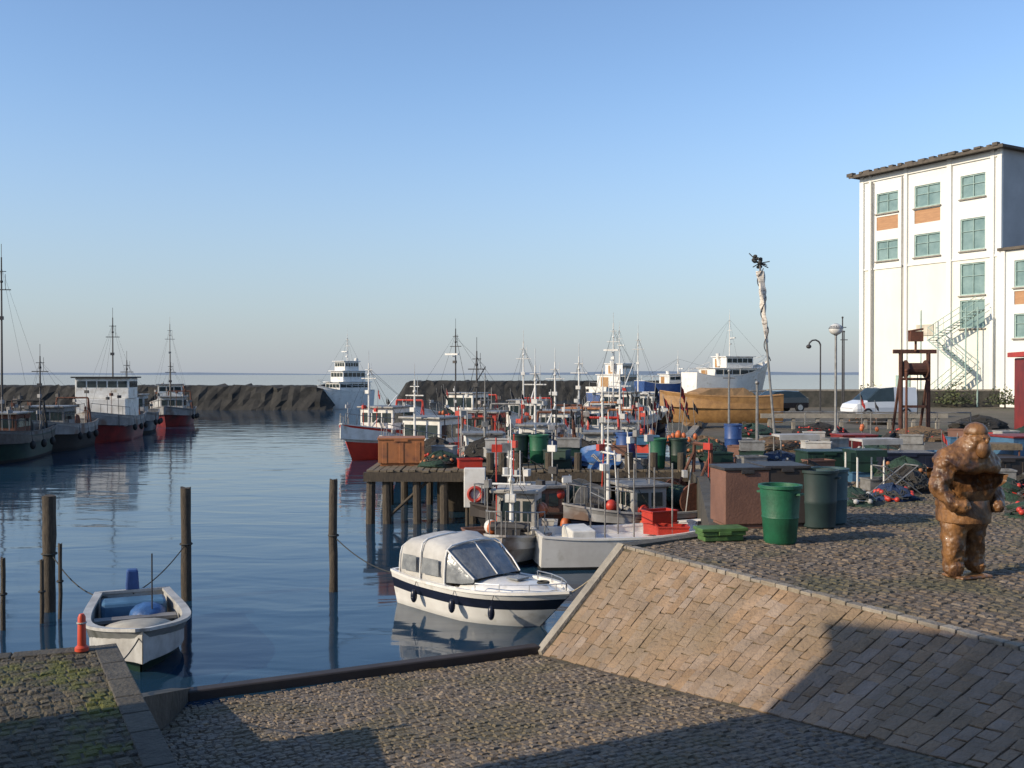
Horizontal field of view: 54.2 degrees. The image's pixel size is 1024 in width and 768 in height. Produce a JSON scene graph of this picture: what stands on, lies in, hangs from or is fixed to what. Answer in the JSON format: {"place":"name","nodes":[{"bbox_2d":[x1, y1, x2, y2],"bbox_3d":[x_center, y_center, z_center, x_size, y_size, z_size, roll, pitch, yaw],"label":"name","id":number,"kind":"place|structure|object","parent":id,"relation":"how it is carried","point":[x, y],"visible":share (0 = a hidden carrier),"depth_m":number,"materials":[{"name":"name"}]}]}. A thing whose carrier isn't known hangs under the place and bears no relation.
{"place":"outdoors","nodes":[
{"label":"outdoors","id":0,"kind":"place"},
{"bbox_2d":[0,651,142,767],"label":"quay paving","id":1,"kind":"structure","parent":0,"point":[72,693],"depth_m":7.27,"materials":[{"name":"stone"}]},
{"bbox_2d":[0,375,858,736],"bbox_3d":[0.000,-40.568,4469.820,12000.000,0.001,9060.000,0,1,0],"label":"water","id":2,"kind":"structure","parent":0,"point":[264,603],"depth_m":23.58,"materials":[{"name":"blue liquid"}]},
{"bbox_2d":[0,557,7,630],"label":"mooring post","id":3,"kind":"object","parent":2,"relation":"in","point":[3,593],"visible":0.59,"depth_m":15.21,"materials":[{"name":"brown wood"}]},
{"bbox_2d":[0,244,56,463],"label":"fishing boat","id":4,"kind":"object","parent":2,"relation":"on","point":[21,439],"visible":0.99,"depth_m":45.05,"materials":[{"name":"black metal"}]},
{"bbox_2d":[41,494,57,612],"bbox_3d":[-7.600,3.779,16.438,0.256,3.915,0.250,0,1,0],"label":"mooring post","id":5,"kind":"object","parent":2,"relation":"in","point":[49,533],"visible":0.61,"depth_m":16.35,"materials":[{"name":"brown wood"}]},
{"bbox_2d":[13,356,98,451],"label":"fishing boat","id":6,"kind":"object","parent":2,"relation":"on","point":[73,431],"visible":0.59,"depth_m":50.60,"materials":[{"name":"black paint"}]},
{"bbox_2d":[56,543,63,618],"bbox_3d":[-7.200,4.133,15.942,0.116,3.216,0.113,0,1,0],"label":"mooring post","id":7,"kind":"object","parent":2,"relation":"in","point":[59,581],"visible":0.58,"depth_m":15.91,"materials":[{"name":"brown wood"}]},
{"bbox_2d":[70,308,147,442],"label":"fishing boat","id":8,"kind":"object","parent":2,"relation":"on","point":[115,407],"visible":0.69,"depth_m":57.92,"materials":[{"name":"red paint"}]},
{"bbox_2d":[83,553,190,671],"bbox_3d":[-5.333,3.271,14.211,1.440,1.534,3.399,0,1,-23],"label":"open motor boat","id":9,"kind":"object","parent":2,"relation":"on","point":[153,619],"visible":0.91,"depth_m":13.88,"materials":[{"name":"white paint"}]},
{"bbox_2d":[121,360,162,433],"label":"fishing boat","id":10,"kind":"object","parent":2,"relation":"on","point":[153,420],"visible":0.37,"depth_m":65.65,"materials":[{"name":"white metal"}]},
{"bbox_2d":[0,383,334,409],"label":"breakwater","id":11,"kind":"object","parent":2,"relation":"in","point":[250,396],"visible":0.62,"depth_m":109.09,"materials":[{"name":"grey stone"}]},
{"bbox_2d":[148,324,189,408],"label":"fishing boat","id":12,"kind":"object","parent":2,"relation":"on","point":[162,388],"visible":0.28,"depth_m":85.80,"materials":[{"name":"red paint"}]},
{"bbox_2d":[150,354,198,426],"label":"fishing boat","id":13,"kind":"object","parent":2,"relation":"on","point":[175,411],"visible":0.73,"depth_m":75.22,"materials":[{"name":"red paint"}]},
{"bbox_2d":[179,486,192,600],"bbox_3d":[-5.603,3.745,17.238,0.247,3.968,0.220,0,1,0],"label":"mooring post","id":14,"kind":"object","parent":2,"relation":"in","point":[187,543],"visible":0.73,"depth_m":17.16,"materials":[{"name":"brown wood"}]},
{"bbox_2d":[328,479,338,591],"bbox_3d":[-3.200,3.707,17.938,0.206,4.029,0.201,0,1,0],"label":"mooring post","id":15,"kind":"object","parent":2,"relation":"in","point":[333,535],"visible":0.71,"depth_m":17.87,"materials":[{"name":"brown wood"}]},
{"bbox_2d":[317,334,374,408],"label":"ship","id":16,"kind":"object","parent":2,"relation":"on","point":[342,388],"visible":0.92,"depth_m":111.37,"materials":[{"name":"grey metal"}]},
{"bbox_2d":[339,363,424,460],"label":"fishing boat","id":17,"kind":"object","parent":2,"relation":"on","point":[361,441],"visible":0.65,"depth_m":45.73,"materials":[{"name":"red paint"}]},
{"bbox_2d":[381,363,488,450],"bbox_3d":[-2.995,1.572,38.026,2.996,4.700,6.520,0,1,30],"label":"fishing boat","id":18,"kind":"object","parent":2,"relation":"on","point":[444,427],"visible":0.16,"depth_m":37.22,"materials":[{"name":"white metal"}]},
{"bbox_2d":[406,318,498,414],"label":"fishing boat","id":19,"kind":"object","parent":2,"relation":"on","point":[455,400],"visible":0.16,"depth_m":59.51,"materials":[{"name":"white metal"}]},
{"bbox_2d":[455,388,505,456],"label":"fishing boat","id":20,"kind":"object","parent":2,"relation":"on","point":[469,437],"visible":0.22,"depth_m":32.22,"materials":[{"name":"white metal"}]},
{"bbox_2d":[390,530,574,625],"bbox_3d":[-0.461,3.229,16.284,3.731,1.478,1.725,1,1,45],"label":"motor boat","id":21,"kind":"object","parent":2,"relation":"on","point":[471,576],"visible":0.99,"depth_m":16.03,"materials":[{"name":"white paint"}]},
{"bbox_2d":[445,337,521,437],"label":"fishing boat","id":22,"kind":"object","parent":2,"relation":"on","point":[502,426],"visible":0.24,"depth_m":43.82,"materials":[{"name":"white metal"}]},
{"bbox_2d":[483,434,557,565],"bbox_3d":[0.152,2.605,21.337,1.906,2.966,3.420,0,1,12],"label":"fishing boat","id":23,"kind":"object","parent":2,"relation":"on","point":[521,509],"visible":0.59,"depth_m":20.72,"materials":[{"name":"white metal"}]},
{"bbox_2d":[496,330,551,429],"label":"fishing boat","id":24,"kind":"object","parent":2,"relation":"on","point":[513,417],"visible":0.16,"depth_m":52.76,"materials":[{"name":"white metal"}]},
{"bbox_2d":[363,442,688,523],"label":"wooden pier","id":25,"kind":"structure","parent":2,"relation":"in","point":[450,489],"depth_m":25.98,"materials":[{"name":"brown wood"}]},
{"bbox_2d":[377,436,424,465],"bbox_3d":[-3.050,1.843,27.615,1.300,0.765,0.960,0,1,-6],"label":"wooden crate","id":26,"kind":"object","parent":25,"relation":"on","point":[401,450],"visible":0.94,"depth_m":27.17,"materials":[{"name":"orange paint"}]},
{"bbox_2d":[417,450,459,467],"bbox_3d":[-1.943,1.998,27.115,1.150,0.464,1.245,0,1,35],"label":"fishing net heap","id":27,"kind":"object","parent":25,"relation":"on","point":[440,459],"visible":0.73,"depth_m":26.76,"materials":[{"name":"fabric"}]},
{"bbox_2d":[464,467,485,525],"bbox_3d":[-0.950,3.271,25.536,0.550,2.250,0.395,0,1,0],"label":"board","id":28,"kind":"object","parent":25,"relation":"attached to","point":[472,475],"visible":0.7,"depth_m":25.43,"materials":[{"name":"white paint"}]},
{"bbox_2d":[464,434,501,461],"bbox_3d":[-0.606,1.817,28.977,1.631,0.790,1.301,0,1,-2],"label":"fishing net heap","id":29,"kind":"object","parent":25,"relation":"on","point":[474,449],"visible":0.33,"depth_m":28.69,"materials":[{"name":"fabric"}]},
{"bbox_2d":[528,434,550,463],"bbox_3d":[0.750,1.820,28.119,0.606,0.800,0.606,0,1,-28],"label":"barrel","id":30,"kind":"object","parent":25,"relation":"on","point":[538,443],"visible":0.81,"depth_m":27.89,"materials":[{"name":"green plastic"}]},
{"bbox_2d":[572,445,621,468],"bbox_3d":[2.289,1.924,26.988,1.243,0.615,1.772,-1,1,-41],"label":"tarpaulin heap","id":31,"kind":"object","parent":25,"relation":"on","point":[590,454],"visible":0.52,"depth_m":26.56,"materials":[{"name":"plastic"}]},
{"bbox_2d":[646,438,667,468],"bbox_3d":[3.850,1.836,26.520,0.527,0.800,0.527,0,1,31],"label":"barrel","id":32,"kind":"object","parent":25,"relation":"on","point":[658,445],"visible":0.65,"depth_m":26.32,"materials":[{"name":"green plastic"}]},
{"bbox_2d":[668,438,688,468],"bbox_3d":[4.400,1.836,26.520,0.527,0.800,0.527,0,1,-22],"label":"barrel","id":33,"kind":"object","parent":25,"relation":"on","point":[676,445],"visible":0.77,"depth_m":26.34,"materials":[{"name":"green paint"}]},
{"bbox_2d":[397,380,658,400],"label":"breakwater","id":34,"kind":"object","parent":2,"relation":"in","point":[429,387],"visible":0.41,"depth_m":147.33,"materials":[{"name":"grey stone"}]},
{"bbox_2d":[505,349,576,440],"bbox_3d":[1.002,1.342,36.025,2.996,5.200,6.520,0,1,14],"label":"fishing boat","id":35,"kind":"object","parent":2,"relation":"on","point":[554,431],"visible":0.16,"depth_m":35.63,"materials":[{"name":"white metal"}]},
{"bbox_2d":[470,419,616,525],"bbox_3d":[0.760,2.456,24.528,3.620,3.200,1.906,0,1,-12],"label":"fishing boat","id":36,"kind":"object","parent":2,"relation":"on","point":[554,494],"visible":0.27,"depth_m":24.15,"materials":[{"name":"black metal"}]},
{"bbox_2d":[528,362,586,438],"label":"fishing boat","id":37,"kind":"object","parent":2,"relation":"on","point":[543,417],"visible":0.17,"depth_m":42.42,"materials":[{"name":"white metal"}]},
{"bbox_2d":[561,356,623,437],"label":"fishing boat","id":38,"kind":"object","parent":2,"relation":"on","point":[590,409],"visible":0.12,"depth_m":45.71,"materials":[{"name":"white metal"}]},
{"bbox_2d":[576,368,626,483],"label":"fishing boat","id":39,"kind":"object","parent":2,"relation":"on","point":[597,436],"visible":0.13,"depth_m":32.16,"materials":[{"name":"white metal"}]},
{"bbox_2d":[586,321,636,403],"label":"ship","id":40,"kind":"object","parent":2,"relation":"on","point":[607,378],"visible":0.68,"depth_m":116.84,"materials":[{"name":"white paint"}]},
{"bbox_2d":[530,463,700,570],"bbox_3d":[2.640,2.794,20.727,4.420,2.400,1.730,0,1,-9],"label":"open work boat","id":41,"kind":"object","parent":2,"relation":"on","point":[582,546],"visible":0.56,"depth_m":19.91,"materials":[{"name":"white plastic"}]},
{"bbox_2d":[642,521,678,534],"bbox_3d":[3.111,3.004,20.940,0.665,0.255,0.445,0,1,27],"label":"fish crate","id":42,"kind":"object","parent":41,"relation":"on","point":[648,528],"visible":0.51,"depth_m":20.84,"materials":[{"name":"red paint"}]},
{"bbox_2d":[640,508,678,523],"bbox_3d":[3.087,2.759,20.934,0.665,0.255,0.445,0,1,-26],"label":"fish crate","id":43,"kind":"object","parent":42,"relation":"on","point":[657,515],"visible":0.99,"depth_m":20.78,"materials":[{"name":"red paint"}]},
{"bbox_2d":[655,524,689,535],"bbox_3d":[3.273,3.010,20.405,0.665,0.255,0.445,0,1,2],"label":"fish crate","id":44,"kind":"object","parent":41,"relation":"on","point":[663,529],"visible":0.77,"depth_m":20.21,"materials":[{"name":"red paint"}]},
{"bbox_2d":[582,313,657,434],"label":"fishing boat","id":45,"kind":"object","parent":2,"relation":"on","point":[627,404],"visible":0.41,"depth_m":58.79,"materials":[{"name":"white metal"}]},
{"bbox_2d":[598,369,646,437],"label":"fishing boat","id":46,"kind":"object","parent":2,"relation":"on","point":[633,423],"visible":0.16,"depth_m":37.81,"materials":[{"name":"white metal"}]},
{"bbox_2d":[562,412,712,525],"bbox_3d":[3.110,2.360,24.128,4.020,3.400,2.005,0,1,-18],"label":"fishing boat","id":47,"kind":"object","parent":2,"relation":"on","point":[684,499],"visible":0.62,"depth_m":23.74,"materials":[{"name":"white metal"}]},
{"bbox_2d":[629,333,667,432],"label":"fishing boat","id":48,"kind":"object","parent":2,"relation":"on","point":[643,402],"visible":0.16,"depth_m":66.35,"materials":[{"name":"white metal"}]},
{"bbox_2d":[634,360,711,407],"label":"ship","id":49,"kind":"object","parent":2,"relation":"on","point":[668,381],"visible":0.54,"depth_m":104.33,"materials":[{"name":"blue paint"}]},
{"bbox_2d":[681,315,766,394],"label":"ship","id":50,"kind":"object","parent":2,"relation":"on","point":[745,372],"visible":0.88,"depth_m":101.63,"materials":[{"name":"white paint"}]},
{"bbox_2d":[0,371,858,374],"bbox_3d":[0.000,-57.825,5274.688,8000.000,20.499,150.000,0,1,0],"label":"distant coast hills","id":51,"kind":"structure","parent":0,"point":[592,373],"depth_m":5272.52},
{"bbox_2d":[0,390,1023,767],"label":"quay ground","id":52,"kind":"structure","parent":0,"point":[716,430],"depth_m":40.69,"materials":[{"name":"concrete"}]},
{"bbox_2d":[0,643,178,767],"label":"quay kerb","id":53,"kind":"structure","parent":52,"relation":"on","point":[150,745],"depth_m":7.52,"materials":[{"name":"stone"}]},
{"bbox_2d":[75,613,88,651],"bbox_3d":[-3.860,2.226,8.973,0.120,0.330,0.120,0,1,0],"label":"red marker post","id":54,"kind":"object","parent":53,"relation":"on","point":[82,646],"visible":1,"depth_m":8.94,"materials":[{"name":"plastic"}]},
{"bbox_2d":[141,688,189,730],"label":"slipway kerb","id":55,"kind":"structure","parent":52,"relation":"on","point":[166,706],"depth_m":10.88,"materials":[{"name":"concrete"}]},
{"bbox_2d":[622,468,719,546],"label":"quay kerb","id":56,"kind":"structure","parent":52,"relation":"on","point":[704,482],"depth_m":16.33,"materials":[{"name":"stone"}]},
{"bbox_2d":[686,438,726,461],"bbox_3d":[5.548,1.887,28.997,1.698,0.650,1.438,0,1,-19],"label":"fishing net heap","id":57,"kind":"object","parent":52,"relation":"on","point":[700,450],"visible":0.49,"depth_m":28.60,"materials":[{"name":"fabric"}]},
{"bbox_2d":[659,388,755,425],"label":"sand mound","id":58,"kind":"object","parent":52,"relation":"on","point":[724,391],"visible":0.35,"depth_m":52.55,"materials":[{"name":"beige sand"}]},
{"bbox_2d":[660,390,783,428],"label":"wooden boat","id":59,"kind":"object","parent":52,"relation":"on","point":[712,408],"visible":0.78,"depth_m":45.86,"materials":[{"name":"brown wood"}]},
{"bbox_2d":[723,424,742,447],"bbox_3d":[7.300,1.747,33.019,0.606,0.850,0.606,0,1,1],"label":"barrel","id":60,"kind":"object","parent":52,"relation":"on","point":[732,434],"visible":0.81,"depth_m":32.78,"materials":[{"name":"blue paint"}]},
{"bbox_2d":[742,423,781,437],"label":"fishing net heap","id":61,"kind":"object","parent":52,"relation":"on","point":[748,430],"visible":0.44,"depth_m":39.32,"materials":[{"name":"fabric"}]},
{"bbox_2d":[749,253,775,433],"bbox_3d":[9.505,-1.436,38.025,1.062,7.124,0.534,0,1,-10],"label":"flag mast","id":62,"kind":"object","parent":52,"relation":"on","point":[760,274],"visible":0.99,"depth_m":37.93,"materials":[{"name":"grey metal"}]},
{"bbox_2d":[759,436,800,452],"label":"fishing net heap","id":63,"kind":"object","parent":52,"relation":"on","point":[789,445],"visible":0.41,"depth_m":32.19,"materials":[{"name":"fabric"}]},
{"bbox_2d":[538,543,1023,767],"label":"stone embankment","id":64,"kind":"structure","parent":52,"relation":"on","point":[931,688],"depth_m":10.50,"materials":[{"name":"stone"}]},
{"bbox_2d":[760,390,808,410],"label":"parked car","id":65,"kind":"object","parent":52,"relation":"on","point":[797,400],"visible":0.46,"depth_m":65.52,"materials":[{"name":"black paint"}]},
{"bbox_2d":[772,433,819,456],"bbox_3d":[7.601,1.783,26.812,1.100,0.880,0.615,0,1,-6],"label":"work table","id":66,"kind":"object","parent":52,"relation":"on","point":[797,436],"visible":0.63,"depth_m":26.53,"materials":[{"name":"white paint"}]},
{"bbox_2d":[794,449,843,466],"bbox_3d":[7.601,1.935,24.416,1.150,0.645,0.860,0,1,-6],"label":"fish tub","id":67,"kind":"object","parent":52,"relation":"on","point":[834,454],"visible":0.45,"depth_m":24.04,"materials":[{"name":"green paint"}]},
{"bbox_2d":[792,422,848,436],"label":"fishing net heap","id":68,"kind":"object","parent":52,"relation":"on","point":[827,428],"visible":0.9,"depth_m":40.49,"materials":[{"name":"fabric"}]},
{"bbox_2d":[828,323,843,432],"bbox_3d":[12.300,-0.088,38.001,0.560,4.421,0.546,0,1,0],"label":"street lamp","id":69,"kind":"object","parent":52,"relation":"on","point":[835,329],"visible":0.94,"depth_m":37.95,"materials":[{"name":"grey metal"}]},
{"bbox_2d":[760,414,947,428],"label":"guard rail","id":70,"kind":"object","parent":52,"relation":"on","point":[842,416],"visible":0.75,"depth_m":44.95,"materials":[{"name":"metal"}]},
{"bbox_2d":[772,411,970,433],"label":"guard rail","id":71,"kind":"object","parent":52,"relation":"on","point":[870,421],"visible":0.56,"depth_m":41.86,"materials":[{"name":"grey metal"}]},
{"bbox_2d":[849,437,902,449],"bbox_3d":[9.101,1.801,25.012,1.100,0.880,0.615,0,1,-11],"label":"work table","id":72,"kind":"object","parent":52,"relation":"on","point":[887,441],"visible":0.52,"depth_m":24.75,"materials":[{"name":"white paint"}]},
{"bbox_2d":[840,387,916,413],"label":"parked car","id":73,"kind":"object","parent":52,"relation":"on","point":[884,398],"visible":0.53,"depth_m":56.31,"materials":[{"name":"white paint"}]},
{"bbox_2d":[766,389,999,406],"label":"harbour wall","id":74,"kind":"structure","parent":52,"relation":"on","point":[827,397],"depth_m":75.81,"materials":[{"name":"concrete"}]},
{"bbox_2d":[877,450,935,469],"bbox_3d":[9.399,1.939,24.015,1.250,0.645,0.960,0,1,6],"label":"fish tub","id":75,"kind":"object","parent":52,"relation":"on","point":[923,457],"visible":0.4,"depth_m":23.57,"materials":[{"name":"blue paint"}]},
{"bbox_2d":[891,328,936,431],"bbox_3d":[16.100,-0.062,40.246,1.700,4.356,1.410,0,1,0],"label":"lifting gantry","id":76,"kind":"object","parent":52,"relation":"on","point":[915,336],"visible":0.8,"depth_m":39.92,"materials":[{"name":"brown metal"}]},
{"bbox_2d":[883,425,947,441],"bbox_3d":[15.475,1.844,37.986,2.586,0.557,1.893,0,1,29],"label":"fishing net heap","id":77,"kind":"object","parent":52,"relation":"on","point":[931,434],"visible":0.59,"depth_m":37.40,"materials":[{"name":"fabric"}]},
{"bbox_2d":[846,142,1023,406],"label":"white quay building","id":78,"kind":"structure","parent":52,"relation":"on","point":[941,249],"depth_m":79.84,"materials":[{"name":"white paint"}]},
{"bbox_2d":[874,190,898,215],"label":"window","id":79,"kind":"structure","parent":78,"relation":"in","point":[887,203],"depth_m":85.20,"materials":[{"name":"teal glass"}]},
{"bbox_2d":[874,239,898,262],"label":"window","id":80,"kind":"structure","parent":78,"relation":"in","point":[887,250],"depth_m":85.22,"materials":[{"name":"teal glass"}]},
{"bbox_2d":[912,182,940,209],"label":"window","id":81,"kind":"structure","parent":78,"relation":"in","point":[926,196],"depth_m":81.78,"materials":[{"name":"teal glass"}]},
{"bbox_2d":[912,232,940,258],"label":"window","id":82,"kind":"structure","parent":78,"relation":"in","point":[927,244],"depth_m":81.80,"materials":[{"name":"teal glass"}]},
{"bbox_2d":[957,299,985,329],"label":"window","id":83,"kind":"structure","parent":78,"relation":"in","point":[972,323],"depth_m":78.22,"materials":[{"name":"teal glass"}]},
{"bbox_2d":[958,216,985,252],"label":"window","id":84,"kind":"structure","parent":78,"relation":"in","point":[972,229],"depth_m":78.19,"materials":[{"name":"teal glass"}]},
{"bbox_2d":[958,262,985,296],"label":"window","id":85,"kind":"structure","parent":78,"relation":"in","point":[972,274],"depth_m":78.21,"materials":[{"name":"teal glass"}]},
{"bbox_2d":[958,172,986,200],"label":"window","id":86,"kind":"structure","parent":78,"relation":"in","point":[972,186],"depth_m":78.17,"materials":[{"name":"teal glass"}]},
{"bbox_2d":[933,382,975,407],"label":"shrub","id":87,"kind":"object","parent":52,"relation":"on","point":[955,401],"visible":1,"depth_m":74.45,"materials":[{"name":"green plant"}]},
{"bbox_2d":[948,414,1009,429],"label":"fishing net heap","id":88,"kind":"object","parent":52,"relation":"on","point":[990,423],"visible":0.85,"depth_m":45.52,"materials":[{"name":"fabric"}]},
{"bbox_2d":[989,433,1023,455],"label":"fish tub","id":89,"kind":"object","parent":52,"relation":"on","point":[1018,438],"visible":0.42,"depth_m":23.63,"materials":[{"name":"blue plastic"}]},
{"bbox_2d":[1007,352,1023,428],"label":"sales kiosk","id":90,"kind":"object","parent":52,"relation":"on","point":[1019,394],"visible":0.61,"depth_m":38.47,"materials":[{"name":"red paint"}]},
{"bbox_2d":[0,0,1023,373],"label":"sky","id":91,"kind":"structure","parent":0,"point":[269,183],"materials":[{"name":"blue"}]},
{"bbox_2d":[161,655,968,767],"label":"slipway paving","id":92,"kind":"structure","parent":0,"point":[646,732],"depth_m":9.93,"materials":[{"name":"stone"}]},
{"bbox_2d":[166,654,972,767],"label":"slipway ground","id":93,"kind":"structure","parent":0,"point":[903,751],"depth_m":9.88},
{"bbox_2d":[188,643,539,700],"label":"slipway beam","id":94,"kind":"structure","parent":93,"relation":"on","point":[303,679],"depth_m":12.80,"materials":[{"name":"brown wood"}]},
{"bbox_2d":[642,478,1023,642],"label":"quay paving","id":95,"kind":"structure","parent":0,"point":[908,521],"depth_m":13.19,"materials":[{"name":"stone"}]},
{"bbox_2d":[693,524,747,541],"bbox_3d":[3.121,2.234,14.968,0.730,0.195,0.380,0,1,-11],"label":"fish tub","id":96,"kind":"object","parent":95,"relation":"on","point":[713,533],"visible":1,"depth_m":14.83,"materials":[{"name":"green paint"}]},
{"bbox_2d":[709,463,770,528],"bbox_3d":[3.721,1.830,16.364,0.790,0.995,0.760,0,1,-9],"label":"fish tub","id":97,"kind":"object","parent":95,"relation":"on","point":[734,495],"visible":0.84,"depth_m":16.03,"materials":[{"name":"brown plastic"}]},
{"bbox_2d":[747,461,810,527],"bbox_3d":[4.401,1.818,16.514,0.770,1.015,0.860,0,1,-6],"label":"fish tub","id":98,"kind":"object","parent":95,"relation":"on","point":[786,471],"visible":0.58,"depth_m":16.13,"materials":[{"name":"brown plastic"}]},
{"bbox_2d":[757,482,803,544],"bbox_3d":[3.960,1.913,14.770,0.636,0.860,0.636,0,1,-3],"label":"barrel","id":99,"kind":"object","parent":95,"relation":"on","point":[780,503],"visible":1,"depth_m":14.55,"materials":[{"name":"green plastic"}]},
{"bbox_2d":[802,468,840,528],"bbox_3d":[4.980,1.858,16.269,0.646,0.940,0.646,0,1,-15],"label":"barrel","id":100,"kind":"object","parent":95,"relation":"on","point":[820,494],"visible":0.83,"depth_m":16.02,"materials":[{"name":"green plastic"}]},
{"bbox_2d":[811,466,849,524],"bbox_3d":[5.300,1.864,16.719,0.646,0.920,0.646,0,1,23],"label":"barrel","id":101,"kind":"object","parent":95,"relation":"on","point":[841,503],"visible":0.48,"depth_m":16.47,"materials":[{"name":"blue plastic"}]},
{"bbox_2d":[847,485,876,507],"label":"fishing net heap","id":102,"kind":"object","parent":95,"relation":"on","point":[857,497],"visible":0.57,"depth_m":18.93,"materials":[{"name":"fabric"}]},
{"bbox_2d":[843,448,886,487],"bbox_3d":[7.551,1.837,21.412,0.700,0.880,0.615,0,1,-9],"label":"work table","id":103,"kind":"object","parent":95,"relation":"on","point":[867,452],"visible":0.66,"depth_m":21.14,"materials":[{"name":"green paint"}]},
{"bbox_2d":[871,482,919,501],"bbox_3d":[7.585,2.130,19.922,0.954,0.353,0.997,0,1,-20],"label":"fishing net heap","id":104,"kind":"object","parent":95,"relation":"on","point":[891,492],"visible":1,"depth_m":19.63,"materials":[{"name":"fabric"}]},
{"bbox_2d":[873,455,928,477],"bbox_3d":[8.895,1.941,22.617,1.400,0.667,1.256,0,1,27],"label":"fishing net heap","id":105,"kind":"object","parent":95,"relation":"on","point":[901,461],"visible":0.39,"depth_m":22.48,"materials":[{"name":"fabric"}]},
{"bbox_2d":[881,465,930,494],"bbox_3d":[8.434,1.999,21.313,1.107,0.578,1.456,0,1,1],"label":"fishing net heap","id":106,"kind":"object","parent":95,"relation":"on","point":[917,480],"visible":0.69,"depth_m":20.89,"materials":[{"name":"fabric"}]},
{"bbox_2d":[926,422,1007,579],"bbox_3d":[5.561,1.413,12.269,1.060,1.910,0.714,0,1,-20],"label":"carved statue","id":107,"kind":"object","parent":95,"relation":"on","point":[967,478],"visible":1,"depth_m":12.11,"materials":[{"name":"brown wood"}]},
{"bbox_2d":[996,454,1023,475],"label":"fish tub","id":108,"kind":"object","parent":95,"relation":"on","point":[1015,462],"visible":0.24,"depth_m":22.23,"materials":[{"name":"grey plastic"}]},
{"bbox_2d":[1001,477,1023,501],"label":"fishing net heap","id":109,"kind":"object","parent":95,"relation":"on","point":[1011,487],"visible":0.23,"depth_m":19.69,"materials":[{"name":"fabric"}]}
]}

